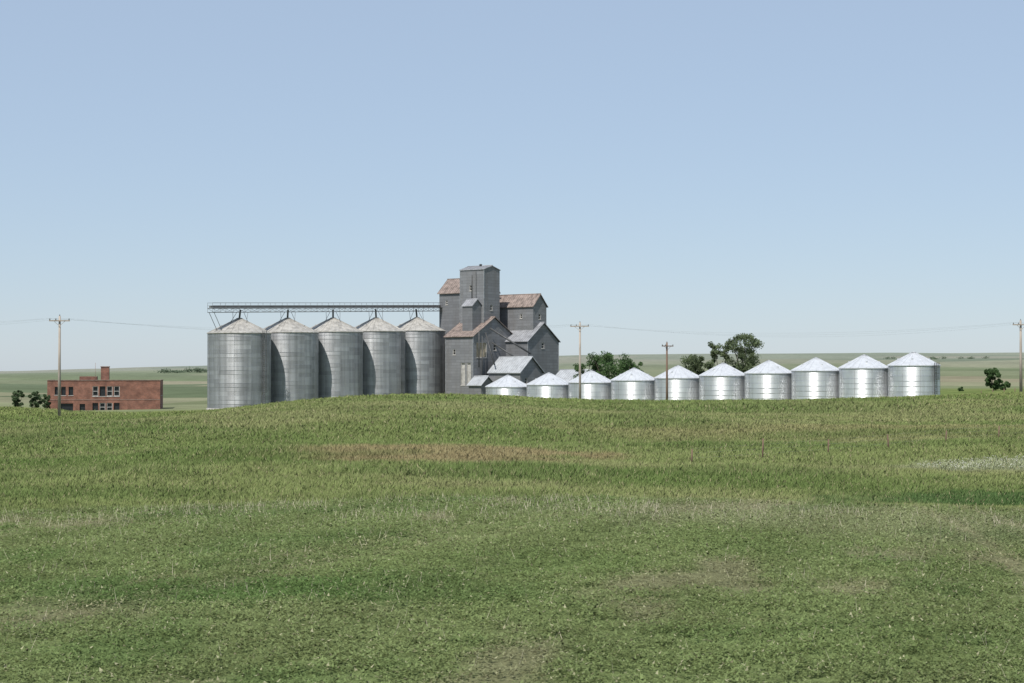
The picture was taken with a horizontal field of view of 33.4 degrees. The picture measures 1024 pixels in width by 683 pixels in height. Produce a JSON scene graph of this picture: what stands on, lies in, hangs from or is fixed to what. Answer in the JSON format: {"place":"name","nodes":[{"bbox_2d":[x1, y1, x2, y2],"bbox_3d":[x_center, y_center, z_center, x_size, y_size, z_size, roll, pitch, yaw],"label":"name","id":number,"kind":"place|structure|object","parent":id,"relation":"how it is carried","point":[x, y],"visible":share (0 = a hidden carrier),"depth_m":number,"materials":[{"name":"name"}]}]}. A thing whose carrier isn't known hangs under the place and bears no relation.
{"place":"outdoors","nodes":[
{"label":"outdoors","id":0,"kind":"place"},
{"bbox_2d":[0,353,1023,682],"bbox_3d":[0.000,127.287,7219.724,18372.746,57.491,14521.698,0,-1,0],"label":"ground","id":1,"kind":"structure","parent":0,"point":[186,391],"depth_m":38.08,"materials":[{"name":"green plant"}]},
{"bbox_2d":[11,390,24,406],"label":"shrub","id":2,"kind":"object","parent":1,"relation":"on","point":[16,395],"visible":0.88,"depth_m":371.52,"materials":[{"name":"green plant"}]},
{"bbox_2d":[28,391,42,407],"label":"shrub","id":3,"kind":"object","parent":1,"relation":"on","point":[33,400],"visible":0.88,"depth_m":372.63,"materials":[{"name":"green plant"}]},
{"bbox_2d":[41,394,50,408],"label":"shrub","id":4,"kind":"object","parent":1,"relation":"on","point":[45,400],"visible":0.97,"depth_m":373.36,"materials":[{"name":"green plant"}]},
{"bbox_2d":[49,314,69,415],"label":"utility pole","id":5,"kind":"object","parent":1,"relation":"on","point":[59,370],"visible":0.96,"depth_m":194.86,"materials":[{"name":"brown wood"}]},
{"bbox_2d":[0,318,1012,336],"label":"power lines","id":6,"kind":"object","parent":5,"relation":"attached to","point":[482,330],"visible":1,"depth_m":220.53,"materials":[{"name":"metal"}]},
{"bbox_2d":[47,380,162,410],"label":"brick walls","id":7,"kind":"structure","parent":1,"relation":"on","point":[126,389],"depth_m":381.56,"materials":[{"name":"brick"}]},
{"bbox_2d":[79,363,109,380],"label":"chimney","id":8,"kind":"object","parent":7,"relation":"on","point":[105,372],"visible":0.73,"depth_m":386.35,"materials":[{"name":"red brick"}]},
{"bbox_2d":[47,380,159,399],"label":"parapet coping","id":9,"kind":"object","parent":7,"relation":"on","point":[98,399],"visible":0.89,"depth_m":380.75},
{"bbox_2d":[157,366,206,372],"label":"distant treeline","id":10,"kind":"object","parent":1,"relation":"on","point":[201,370],"visible":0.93,"depth_m":1153.60,"materials":[{"name":"green plant"}]},
{"bbox_2d":[206,318,271,409],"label":"tall grain bin","id":11,"kind":"object","parent":1,"relation":"on","point":[239,368],"visible":0.94,"depth_m":322.86,"materials":[{"name":"metal"}]},
{"bbox_2d":[207,303,441,329],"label":"conveyor catwalk","id":12,"kind":"object","parent":11,"relation":"on","point":[284,307],"visible":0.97,"depth_m":343.83,"materials":[{"name":"metal"}]},
{"bbox_2d":[263,317,318,402],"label":"tall grain bin","id":13,"kind":"object","parent":1,"relation":"on","point":[294,365],"visible":0.67,"depth_m":332.01,"materials":[{"name":"metal"}]},
{"bbox_2d":[311,317,363,398],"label":"tall grain bin","id":14,"kind":"object","parent":1,"relation":"on","point":[340,359],"visible":0.62,"depth_m":341.52,"materials":[{"name":"metal"}]},
{"bbox_2d":[355,317,405,394],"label":"tall grain bin","id":15,"kind":"object","parent":1,"relation":"on","point":[383,357],"visible":0.62,"depth_m":351.03,"materials":[{"name":"metal"}]},
{"bbox_2d":[396,317,445,394],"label":"tall grain bin","id":16,"kind":"object","parent":1,"relation":"on","point":[425,361],"visible":0.54,"depth_m":360.51,"materials":[{"name":"metal"}]},
{"bbox_2d":[437,264,560,394],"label":"grain elevator","id":17,"kind":"object","parent":1,"relation":"on","point":[473,299],"visible":0.87,"depth_m":360.49,"materials":[{"name":"metal"}]},
{"bbox_2d":[485,375,526,396],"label":"grain bin","id":18,"kind":"object","parent":1,"relation":"on","point":[508,385],"visible":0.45,"depth_m":326.69,"materials":[{"name":"metal"}]},
{"bbox_2d":[0,494,1023,682],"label":"crop plants","id":19,"kind":"object","parent":1,"relation":"on","point":[383,650],"visible":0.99,"depth_m":36.10,"materials":[{"name":"green plant"}]},
{"bbox_2d":[0,391,1023,514],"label":"meadow grass","id":20,"kind":"structure","parent":1,"relation":"on","point":[141,460],"depth_m":103.66,"materials":[{"name":"green plant"}]},
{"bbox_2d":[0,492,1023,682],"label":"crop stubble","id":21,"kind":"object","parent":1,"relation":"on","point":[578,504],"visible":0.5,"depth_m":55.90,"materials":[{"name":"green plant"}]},
{"bbox_2d":[526,372,567,398],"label":"grain bin","id":22,"kind":"object","parent":1,"relation":"on","point":[549,384],"visible":0.49,"depth_m":321.86,"materials":[{"name":"metal"}]},
{"bbox_2d":[556,369,587,381],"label":"storage shed","id":23,"kind":"structure","parent":1,"relation":"on","point":[566,375],"depth_m":349.90,"materials":[{"name":"metal"}]},
{"bbox_2d":[570,322,588,398],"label":"utility pole","id":24,"kind":"object","parent":1,"relation":"on","point":[579,326],"visible":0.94,"depth_m":240.86,"materials":[{"name":"brown wood"}]},
{"bbox_2d":[573,360,599,378],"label":"deciduous tree","id":25,"kind":"object","parent":1,"relation":"on","point":[589,363],"visible":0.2,"depth_m":343.84,"materials":[{"name":"green plant"}]},
{"bbox_2d":[568,370,610,399],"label":"grain bin","id":26,"kind":"object","parent":1,"relation":"on","point":[595,385],"visible":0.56,"depth_m":317.17,"materials":[{"name":"metal"}]},
{"bbox_2d":[586,351,630,379],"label":"deciduous tree","id":27,"kind":"object","parent":1,"relation":"on","point":[607,367],"visible":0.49,"depth_m":341.08,"materials":[{"name":"green plant"}]},
{"bbox_2d":[618,359,643,372],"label":"deciduous tree","id":28,"kind":"object","parent":1,"relation":"on","point":[632,365],"visible":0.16,"depth_m":345.73,"materials":[{"name":"green plant"}]},
{"bbox_2d":[610,368,654,399],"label":"grain bin","id":29,"kind":"object","parent":1,"relation":"on","point":[634,383],"visible":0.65,"depth_m":312.47,"materials":[{"name":"metal"}]},
{"bbox_2d":[662,342,672,399],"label":"utility pole","id":30,"kind":"object","parent":1,"relation":"on","point":[666,345],"visible":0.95,"depth_m":259.83,"materials":[{"name":"brown wood"}]},
{"bbox_2d":[654,365,698,400],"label":"grain bin","id":31,"kind":"object","parent":1,"relation":"on","point":[683,383],"visible":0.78,"depth_m":307.73,"materials":[{"name":"metal"}]},
{"bbox_2d":[680,354,708,374],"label":"deciduous tree","id":32,"kind":"object","parent":1,"relation":"on","point":[692,360],"visible":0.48,"depth_m":346.88,"materials":[{"name":"green plant"}]},
{"bbox_2d":[706,340,731,369],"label":"deciduous tree","id":33,"kind":"object","parent":1,"relation":"on","point":[714,352],"visible":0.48,"depth_m":341.13,"materials":[{"name":"green plant"}]},
{"bbox_2d":[699,363,744,399],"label":"grain bin","id":34,"kind":"object","parent":1,"relation":"on","point":[723,381],"visible":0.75,"depth_m":303.09,"materials":[{"name":"metal"}]},
{"bbox_2d":[722,333,764,372],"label":"deciduous tree","id":35,"kind":"object","parent":1,"relation":"on","point":[742,353],"visible":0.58,"depth_m":338.31,"materials":[{"name":"green plant"}]},
{"bbox_2d":[744,360,790,399],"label":"grain bin","id":36,"kind":"object","parent":1,"relation":"on","point":[769,379],"visible":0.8,"depth_m":298.39,"materials":[{"name":"metal"}]},
{"bbox_2d":[791,357,838,399],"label":"grain bin","id":37,"kind":"object","parent":1,"relation":"on","point":[815,377],"visible":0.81,"depth_m":293.76,"materials":[{"name":"metal"}]},
{"bbox_2d":[691,425,1018,461],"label":"grass","id":38,"kind":"structure","parent":1,"relation":"on","point":[999,429],"depth_m":104.77,"materials":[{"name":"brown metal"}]},
{"bbox_2d":[838,355,887,397],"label":"grain bin","id":39,"kind":"object","parent":1,"relation":"on","point":[864,376],"visible":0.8,"depth_m":289.09,"materials":[{"name":"metal"}]},
{"bbox_2d":[887,352,940,396],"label":"grain bin","id":40,"kind":"object","parent":1,"relation":"on","point":[913,373],"visible":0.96,"depth_m":284.42,"materials":[{"name":"metal"}]},
{"bbox_2d":[885,356,988,358],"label":"distant treeline","id":41,"kind":"object","parent":1,"relation":"on","point":[971,357],"visible":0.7,"depth_m":1509.35,"materials":[{"name":"green plant"}]},
{"bbox_2d":[920,454,1023,468],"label":"white wildflowers","id":42,"kind":"object","parent":1,"relation":"on","point":[971,462],"visible":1,"depth_m":94.95,"materials":[{"name":"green plant"}]},
{"bbox_2d":[984,367,1001,390],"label":"shrub","id":43,"kind":"object","parent":1,"relation":"on","point":[989,373],"visible":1,"depth_m":321.45,"materials":[{"name":"green plant"}]},
{"bbox_2d":[999,381,1010,389],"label":"shrub","id":44,"kind":"object","parent":1,"relation":"on","point":[1004,384],"visible":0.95,"depth_m":329.56,"materials":[{"name":"green plant"}]},
{"bbox_2d":[1013,319,1023,391],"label":"utility pole","id":45,"kind":"object","parent":1,"relation":"on","point":[1020,372],"visible":0.91,"depth_m":214.87,"materials":[{"name":"brown wood"}]},
{"bbox_2d":[0,0,1023,370],"label":"sky","id":46,"kind":"structure","parent":0,"point":[792,175],"materials":[{"name":"blue"}]}
]}

